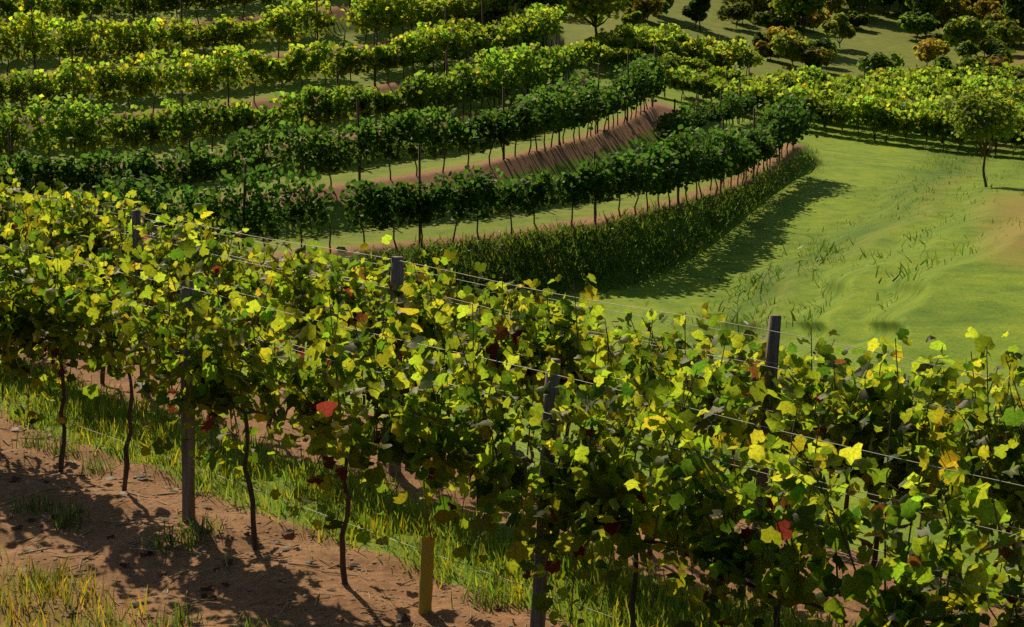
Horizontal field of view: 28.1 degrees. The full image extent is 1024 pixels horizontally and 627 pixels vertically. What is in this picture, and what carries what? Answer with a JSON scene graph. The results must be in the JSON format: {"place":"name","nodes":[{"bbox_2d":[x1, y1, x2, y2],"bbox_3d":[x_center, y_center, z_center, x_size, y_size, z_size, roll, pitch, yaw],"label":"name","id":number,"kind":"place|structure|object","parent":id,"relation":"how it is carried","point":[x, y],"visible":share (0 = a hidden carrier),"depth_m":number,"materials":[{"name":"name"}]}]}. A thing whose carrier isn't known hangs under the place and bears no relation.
{"place":"outdoors","nodes":[
{"label":"outdoors","id":0,"kind":"place"},
{"bbox_2d":[0,0,1023,626],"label":"ground","id":1,"kind":"structure","parent":0,"point":[954,298],"depth_m":61.62,"materials":[{"name":"green plant"}]},
{"bbox_2d":[0,541,192,626],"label":"grass","id":2,"kind":"structure","parent":1,"relation":"on","point":[38,589],"depth_m":13.97,"materials":[{"name":"green plant"}]},
{"bbox_2d":[0,0,361,30],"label":"vine row","id":3,"kind":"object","parent":1,"relation":"on","point":[88,7],"visible":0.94,"depth_m":102.42,"materials":[{"name":"green plant"}]},
{"bbox_2d":[1,424,501,626],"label":"fallen leaves","id":4,"kind":"object","parent":1,"relation":"on","point":[401,616],"visible":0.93,"depth_m":15.28,"materials":[{"name":"brown plant"}]},
{"bbox_2d":[0,0,528,75],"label":"vine row","id":5,"kind":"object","parent":1,"relation":"on","point":[369,15],"visible":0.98,"depth_m":98.07,"materials":[{"name":"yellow plant"}]},
{"bbox_2d":[0,0,567,116],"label":"vine row","id":6,"kind":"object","parent":1,"relation":"on","point":[469,37],"visible":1,"depth_m":93.28,"materials":[{"name":"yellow plant"}]},
{"bbox_2d":[0,404,582,626],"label":"clods","id":7,"kind":"object","parent":1,"relation":"on","point":[288,586],"visible":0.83,"depth_m":14.99,"materials":[{"name":"brown soil"}]},
{"bbox_2d":[0,34,589,171],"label":"vine row","id":8,"kind":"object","parent":1,"relation":"on","point":[510,71],"visible":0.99,"depth_m":86.41,"materials":[{"name":"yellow plant"}]},
{"bbox_2d":[0,423,591,626],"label":"twigs","id":9,"kind":"object","parent":1,"relation":"on","point":[262,558],"visible":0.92,"depth_m":15.18,"materials":[{"name":"wood"}]},
{"bbox_2d":[3,426,612,626],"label":"grass tufts","id":10,"kind":"object","parent":1,"relation":"on","point":[72,512],"visible":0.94,"depth_m":15.62,"materials":[{"name":"green plant"}]},
{"bbox_2d":[0,45,681,205],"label":"vine row","id":11,"kind":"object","parent":1,"relation":"on","point":[563,106],"visible":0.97,"depth_m":79.86,"materials":[{"name":"green plant"}]},
{"bbox_2d":[180,280,559,626],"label":"trellis posts","id":12,"kind":"object","parent":1,"relation":"on","point":[537,619],"visible":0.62,"depth_m":15.84,"materials":[{"name":"grey wood"}]},
{"bbox_2d":[177,402,542,567],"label":"post ties","id":13,"kind":"object","parent":12,"relation":"attached to","point":[527,427],"visible":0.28,"depth_m":12.81,"materials":[{"name":"black"}]},
{"bbox_2d":[2,245,1023,626],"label":"trellis wires","id":14,"kind":"object","parent":12,"relation":"attached to","point":[570,469],"visible":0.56,"depth_m":12.37,"materials":[{"name":"grey metal"}]},
{"bbox_2d":[30,89,820,260],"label":"vine row","id":15,"kind":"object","parent":1,"relation":"on","point":[658,168],"visible":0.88,"depth_m":72.54,"materials":[{"name":"green plant"}]},
{"bbox_2d":[418,478,434,613],"bbox_3d":[-0.576,1.510,13.757,0.120,1.053,0.095,-3,10,-15],"label":"grow tube","id":16,"kind":"object","parent":1,"relation":"on","point":[426,578],"visible":0.97,"depth_m":13.77,"materials":[{"name":"yellow"}]},
{"bbox_2d":[0,354,859,626],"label":"grass strip","id":17,"kind":"object","parent":1,"relation":"on","point":[566,566],"depth_m":16.13,"materials":[{"name":"green plant"}]},
{"bbox_2d":[148,225,759,429],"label":"vine posts","id":18,"kind":"object","parent":1,"relation":"on","point":[154,227],"visible":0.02,"depth_m":24.50,"materials":[{"name":"grey wood"}]},
{"bbox_2d":[131,210,780,591],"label":"trellis posts","id":19,"kind":"object","parent":1,"relation":"on","point":[774,324],"visible":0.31,"depth_m":14.26,"materials":[{"name":"grey wood"}]},
{"bbox_2d":[477,3,507,18],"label":"tree","id":20,"kind":"object","parent":1,"relation":"on","point":[502,12],"visible":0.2,"depth_m":118.81,"materials":[{"name":"green plant"}]},
{"bbox_2d":[0,217,1023,626],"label":"vine","id":21,"kind":"object","parent":1,"relation":"on","point":[564,499],"depth_m":12.63,"materials":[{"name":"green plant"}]},
{"bbox_2d":[0,168,1023,612],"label":"vine","id":22,"kind":"object","parent":1,"relation":"on","point":[880,394],"depth_m":14.99,"materials":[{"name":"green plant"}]},
{"bbox_2d":[0,188,1023,608],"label":"trellis wires","id":23,"kind":"object","parent":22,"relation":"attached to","point":[568,330],"visible":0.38,"depth_m":15.25,"materials":[{"name":"grey metal"}]},
{"bbox_2d":[499,0,525,20],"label":"tree","id":24,"kind":"object","parent":1,"relation":"on","point":[513,2],"visible":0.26,"depth_m":119.45,"materials":[{"name":"green plant"}]},
{"bbox_2d":[7,186,1023,579],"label":"vine","id":25,"kind":"object","parent":1,"relation":"on","point":[699,336],"depth_m":17.76,"materials":[{"name":"green plant"}]},
{"bbox_2d":[13,194,1023,579],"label":"trellis wires","id":26,"kind":"object","parent":25,"relation":"on","point":[621,312],"visible":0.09,"depth_m":17.80,"materials":[{"name":"grey metal"}]},
{"bbox_2d":[22,203,1017,566],"bbox_3d":[0.893,0.874,21.936,2.210,2.181,33.278,-8,13,-40],"label":"vine","id":27,"kind":"object","parent":1,"relation":"on","point":[732,443],"depth_m":21.41,"materials":[{"name":"green plant"}]},
{"bbox_2d":[113,226,1019,568],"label":"trellis wires","id":28,"kind":"object","parent":27,"relation":"on","point":[831,370],"visible":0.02,"depth_m":20.61,"materials":[{"name":"grey metal"}]},
{"bbox_2d":[102,332,941,560],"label":"vine posts","id":29,"kind":"object","parent":1,"relation":"on","point":[922,517],"visible":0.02,"depth_m":18.59,"materials":[{"name":"grey wood"}]},
{"bbox_2d":[521,0,567,10],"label":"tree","id":30,"kind":"object","parent":1,"relation":"on","point":[552,3],"visible":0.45,"depth_m":124.57,"materials":[{"name":"green plant"}]},
{"bbox_2d":[560,0,631,36],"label":"tree","id":31,"kind":"object","parent":1,"relation":"on","point":[592,10],"visible":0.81,"depth_m":152.38,"materials":[{"name":"green plant"}]},
{"bbox_2d":[563,38,682,73],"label":"vine row","id":32,"kind":"object","parent":1,"relation":"on","point":[597,53],"visible":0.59,"depth_m":145.74,"materials":[{"name":"green plant"}]},
{"bbox_2d":[624,0,633,7],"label":"tree","id":33,"kind":"object","parent":1,"relation":"on","point":[627,4],"visible":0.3,"depth_m":178.43,"materials":[{"name":"green plant"}]},
{"bbox_2d":[621,11,641,27],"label":"tree","id":34,"kind":"object","parent":1,"relation":"on","point":[633,18],"visible":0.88,"depth_m":169.57,"materials":[{"name":"green plant"}]},
{"bbox_2d":[581,34,711,72],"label":"vine row","id":35,"kind":"object","parent":1,"relation":"on","point":[647,47],"visible":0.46,"depth_m":149.21,"materials":[{"name":"green plant"}]},
{"bbox_2d":[631,0,664,23],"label":"tree","id":36,"kind":"object","parent":1,"relation":"on","point":[646,8],"visible":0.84,"depth_m":171.59,"materials":[{"name":"green plant"}]},
{"bbox_2d":[647,0,669,19],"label":"tree","id":37,"kind":"object","parent":1,"relation":"on","point":[666,5],"visible":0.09,"depth_m":177.28,"materials":[{"name":"green plant"}]},
{"bbox_2d":[593,22,736,73],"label":"vine row","id":38,"kind":"object","parent":1,"relation":"on","point":[717,56],"visible":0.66,"depth_m":151.88,"materials":[{"name":"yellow plant"}]},
{"bbox_2d":[658,0,674,17],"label":"tree","id":39,"kind":"object","parent":1,"relation":"on","point":[670,2],"visible":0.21,"depth_m":181.40,"materials":[{"name":"green plant"}]},
{"bbox_2d":[354,142,1023,344],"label":"grass","id":40,"kind":"structure","parent":1,"relation":"on","point":[644,226],"depth_m":73.19,"materials":[{"name":"green plant"}]},
{"bbox_2d":[618,23,766,74],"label":"vine row","id":41,"kind":"object","parent":1,"relation":"on","point":[746,58],"visible":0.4,"depth_m":153.08,"materials":[{"name":"green plant"}]},
{"bbox_2d":[681,5,708,27],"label":"tree","id":42,"kind":"object","parent":1,"relation":"on","point":[686,11],"visible":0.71,"depth_m":177.84,"materials":[{"name":"green plant"}]},
{"bbox_2d":[688,0,710,30],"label":"tree","id":43,"kind":"object","parent":1,"relation":"on","point":[697,6],"visible":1,"depth_m":176.36,"materials":[{"name":"green plant"}]},
{"bbox_2d":[653,77,797,139],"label":"vine row","id":44,"kind":"object","parent":1,"relation":"on","point":[732,106],"visible":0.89,"depth_m":116.63,"materials":[{"name":"green plant"}]},
{"bbox_2d":[714,1,752,27],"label":"tree","id":45,"kind":"object","parent":1,"relation":"on","point":[739,11],"visible":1,"depth_m":181.99,"materials":[{"name":"green plant"}]},
{"bbox_2d":[723,35,747,47],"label":"tree","id":46,"kind":"object","parent":1,"relation":"on","point":[737,37],"visible":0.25,"depth_m":161.77,"materials":[{"name":"green plant"}]},
{"bbox_2d":[744,0,773,15],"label":"tree","id":47,"kind":"object","parent":1,"relation":"on","point":[757,6],"visible":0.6,"depth_m":189.51,"materials":[{"name":"green plant"}]},
{"bbox_2d":[751,31,769,45],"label":"tree","id":48,"kind":"object","parent":1,"relation":"on","point":[759,35],"visible":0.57,"depth_m":168.16,"materials":[{"name":"green plant"}]},
{"bbox_2d":[754,40,782,59],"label":"tree","id":49,"kind":"object","parent":1,"relation":"on","point":[763,48],"visible":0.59,"depth_m":163.82,"materials":[{"name":"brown plant"}]},
{"bbox_2d":[759,0,777,13],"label":"tree","id":50,"kind":"object","parent":1,"relation":"on","point":[765,3],"visible":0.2,"depth_m":188.21,"materials":[{"name":"green plant"}]},
{"bbox_2d":[751,11,795,32],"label":"tree","id":51,"kind":"object","parent":1,"relation":"on","point":[765,19],"visible":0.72,"depth_m":174.94,"materials":[{"name":"green plant"}]},
{"bbox_2d":[764,25,801,42],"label":"tree","id":52,"kind":"object","parent":1,"relation":"on","point":[772,31],"visible":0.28,"depth_m":168.79,"materials":[{"name":"yellow plant"}]},
{"bbox_2d":[770,31,813,65],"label":"tree","id":53,"kind":"object","parent":1,"relation":"on","point":[785,45],"visible":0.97,"depth_m":160.71,"materials":[{"name":"green plant"}]},
{"bbox_2d":[784,24,807,35],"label":"tree","id":54,"kind":"object","parent":1,"relation":"on","point":[798,28],"visible":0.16,"depth_m":172.31,"materials":[{"name":"green plant"}]},
{"bbox_2d":[767,0,826,38],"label":"tree","id":55,"kind":"object","parent":1,"relation":"on","point":[795,10],"visible":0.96,"depth_m":174.93,"materials":[{"name":"green plant"}]},
{"bbox_2d":[793,31,803,41],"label":"tree","id":56,"kind":"object","parent":1,"relation":"on","point":[797,34],"visible":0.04,"depth_m":168.42,"materials":[{"name":"green plant"}]},
{"bbox_2d":[797,44,834,67],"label":"tree","id":57,"kind":"object","parent":1,"relation":"on","point":[818,57],"visible":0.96,"depth_m":159.49,"materials":[{"name":"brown plant"}]},
{"bbox_2d":[806,10,831,31],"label":"tree","id":58,"kind":"object","parent":1,"relation":"on","point":[817,20],"visible":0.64,"depth_m":187.18,"materials":[{"name":"orange plant"}]},
{"bbox_2d":[809,37,838,58],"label":"tree","id":59,"kind":"object","parent":1,"relation":"on","point":[826,43],"visible":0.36,"depth_m":164.37,"materials":[{"name":"green plant"}]},
{"bbox_2d":[822,0,846,19],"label":"tree","id":60,"kind":"object","parent":1,"relation":"on","point":[833,6],"visible":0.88,"depth_m":194.60,"materials":[{"name":"green plant"}]},
{"bbox_2d":[821,12,856,47],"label":"tree","id":61,"kind":"object","parent":1,"relation":"on","point":[840,25],"visible":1,"depth_m":177.52,"materials":[{"name":"green plant"}]},
{"bbox_2d":[660,65,1023,155],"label":"vine row","id":62,"kind":"object","parent":1,"relation":"on","point":[879,119],"visible":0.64,"depth_m":126.89,"materials":[{"name":"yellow plant"}]},
{"bbox_2d":[674,65,1023,149],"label":"vine row","id":63,"kind":"object","parent":1,"relation":"on","point":[898,104],"visible":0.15,"depth_m":129.43,"materials":[{"name":"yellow plant"}]},
{"bbox_2d":[843,0,864,10],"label":"tree","id":64,"kind":"object","parent":1,"relation":"on","point":[854,2],"visible":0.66,"depth_m":198.75,"materials":[{"name":"green plant"}]},
{"bbox_2d":[846,10,870,28],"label":"tree","id":65,"kind":"object","parent":1,"relation":"on","point":[855,20],"visible":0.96,"depth_m":190.93,"materials":[{"name":"green plant"}]},
{"bbox_2d":[849,0,870,7],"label":"tree","id":66,"kind":"object","parent":1,"relation":"on","point":[858,5],"visible":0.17,"depth_m":202.03,"materials":[{"name":"green plant"}]},
{"bbox_2d":[707,65,1022,136],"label":"vine row","id":67,"kind":"object","parent":1,"relation":"on","point":[718,71],"visible":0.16,"depth_m":132.87,"materials":[{"name":"green plant"}]},
{"bbox_2d":[856,50,904,74],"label":"tree","id":68,"kind":"object","parent":1,"relation":"on","point":[877,60],"visible":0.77,"depth_m":152.56,"materials":[{"name":"green plant"}]},
{"bbox_2d":[873,0,895,12],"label":"tree","id":69,"kind":"object","parent":1,"relation":"on","point":[882,3],"visible":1,"depth_m":203.38,"materials":[{"name":"green plant"}]},
{"bbox_2d":[747,64,1023,108],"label":"vine row","id":70,"kind":"object","parent":1,"relation":"on","point":[843,87],"visible":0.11,"depth_m":137.07,"materials":[{"name":"green plant"}]},
{"bbox_2d":[772,64,1023,108],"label":"vine row","id":71,"kind":"object","parent":1,"relation":"on","point":[812,70],"visible":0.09,"depth_m":138.27,"materials":[{"name":"green plant"}]},
{"bbox_2d":[898,0,903,14],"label":"tree","id":72,"kind":"object","parent":1,"relation":"on","point":[900,1],"visible":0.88,"depth_m":203.69,"materials":[{"name":"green plant"}]},
{"bbox_2d":[900,1,913,13],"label":"tree","id":73,"kind":"object","parent":1,"relation":"on","point":[905,8],"visible":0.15,"depth_m":200.61,"materials":[{"name":"green plant"}]},
{"bbox_2d":[897,12,940,39],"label":"tree","id":74,"kind":"object","parent":1,"relation":"on","point":[916,23],"visible":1,"depth_m":186.82,"materials":[{"name":"green plant"}]},
{"bbox_2d":[901,7,939,34],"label":"tree","id":75,"kind":"object","parent":1,"relation":"on","point":[917,11],"visible":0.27,"depth_m":190.24,"materials":[{"name":"green plant"}]},
{"bbox_2d":[818,71,1023,103],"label":"vine row","id":76,"kind":"object","parent":1,"relation":"on","point":[897,83],"visible":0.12,"depth_m":136.79,"materials":[{"name":"green plant"}]},
{"bbox_2d":[920,13,935,38],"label":"tree","id":77,"kind":"object","parent":1,"relation":"on","point":[927,15],"visible":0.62,"depth_m":187.85,"materials":[{"name":"green plant"}]},
{"bbox_2d":[905,0,952,14],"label":"tree","id":78,"kind":"object","parent":1,"relation":"on","point":[931,6],"visible":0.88,"depth_m":191.08,"materials":[{"name":"green plant"}]},
{"bbox_2d":[911,36,950,65],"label":"tree","id":79,"kind":"object","parent":1,"relation":"on","point":[927,50],"visible":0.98,"depth_m":167.96,"materials":[{"name":"yellow plant"}]},
{"bbox_2d":[840,69,1023,102],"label":"vine row","id":80,"kind":"object","parent":1,"relation":"on","point":[945,81],"visible":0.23,"depth_m":140.30,"materials":[{"name":"green plant"}]},
{"bbox_2d":[867,60,1023,90],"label":"vine row","id":81,"kind":"object","parent":1,"relation":"on","point":[925,71],"visible":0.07,"depth_m":144.48,"materials":[{"name":"green plant"}]},
{"bbox_2d":[933,55,957,72],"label":"tree","id":82,"kind":"object","parent":1,"relation":"on","point":[945,62],"visible":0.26,"depth_m":151.25,"materials":[{"name":"green plant"}]},
{"bbox_2d":[935,0,971,27],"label":"tree","id":83,"kind":"object","parent":1,"relation":"on","point":[953,10],"visible":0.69,"depth_m":189.20,"materials":[{"name":"green plant"}]},
{"bbox_2d":[953,0,975,10],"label":"tree","id":84,"kind":"object","parent":1,"relation":"on","point":[972,2],"visible":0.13,"depth_m":197.76,"materials":[{"name":"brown plant"}]},
{"bbox_2d":[941,15,988,46],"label":"tree","id":85,"kind":"object","parent":1,"relation":"on","point":[955,32],"visible":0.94,"depth_m":171.00,"materials":[{"name":"green plant"}]},
{"bbox_2d":[907,64,1023,92],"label":"vine row","id":86,"kind":"object","parent":1,"relation":"on","point":[942,70],"visible":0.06,"depth_m":147.24,"materials":[{"name":"green plant"}]},
{"bbox_2d":[954,40,979,59],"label":"tree","id":87,"kind":"object","parent":1,"relation":"on","point":[965,48],"visible":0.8,"depth_m":168.21,"materials":[{"name":"green plant"}]},
{"bbox_2d":[956,53,989,70],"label":"tree","id":88,"kind":"object","parent":1,"relation":"on","point":[972,61],"visible":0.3,"depth_m":152.58,"materials":[{"name":"green plant"}]},
{"bbox_2d":[936,87,1023,186],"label":"valley tree","id":89,"kind":"object","parent":1,"relation":"on","point":[985,119],"visible":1,"depth_m":90.02,"materials":[{"name":"green plant"}]},
{"bbox_2d":[941,64,1023,80],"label":"vine row","id":90,"kind":"object","parent":1,"relation":"on","point":[976,72],"visible":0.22,"depth_m":148.53,"materials":[{"name":"green plant"}]},
{"bbox_2d":[976,35,994,56],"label":"tree","id":91,"kind":"object","parent":1,"relation":"on","point":[980,44],"visible":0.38,"depth_m":176.89,"materials":[{"name":"green plant"}]},
{"bbox_2d":[973,0,1001,17],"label":"tree","id":92,"kind":"object","parent":1,"relation":"on","point":[985,7],"visible":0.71,"depth_m":193.41,"materials":[{"name":"yellow plant"}]},
{"bbox_2d":[980,19,995,35],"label":"tree","id":93,"kind":"object","parent":1,"relation":"on","point":[987,24],"visible":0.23,"depth_m":184.87,"materials":[{"name":"green plant"}]},
{"bbox_2d":[978,54,1009,68],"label":"tree","id":94,"kind":"object","parent":1,"relation":"on","point":[995,60],"visible":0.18,"depth_m":160.59,"materials":[{"name":"brown plant"}]},
{"bbox_2d":[983,12,1006,26],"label":"tree","id":95,"kind":"object","parent":1,"relation":"on","point":[996,17],"visible":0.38,"depth_m":186.63,"materials":[{"name":"green plant"}]},
{"bbox_2d":[972,60,1023,76],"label":"vine row","id":96,"kind":"object","parent":1,"relation":"on","point":[998,71],"visible":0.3,"depth_m":150.62,"materials":[{"name":"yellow plant"}]},
{"bbox_2d":[983,38,1015,64],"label":"tree","id":97,"kind":"object","parent":1,"relation":"on","point":[998,47],"visible":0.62,"depth_m":168.58,"materials":[{"name":"green plant"}]},
{"bbox_2d":[985,7,1017,25],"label":"tree","id":98,"kind":"object","parent":1,"relation":"on","point":[996,11],"visible":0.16,"depth_m":188.01,"materials":[{"name":"green plant"}]},
{"bbox_2d":[987,19,1023,45],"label":"tree","id":99,"kind":"object","parent":1,"relation":"on","point":[1010,32],"visible":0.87,"depth_m":180.31,"materials":[{"name":"green plant"}]},
{"bbox_2d":[1000,0,1023,46],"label":"tree","id":100,"kind":"object","parent":1,"relation":"on","point":[1013,9],"visible":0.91,"depth_m":184.21,"materials":[{"name":"green plant"}]},
{"bbox_2d":[1011,69,1023,79],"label":"tree","id":101,"kind":"object","parent":1,"relation":"on","point":[1019,74],"visible":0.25,"depth_m":147.10,"materials":[{"name":"green plant"}]}
]}

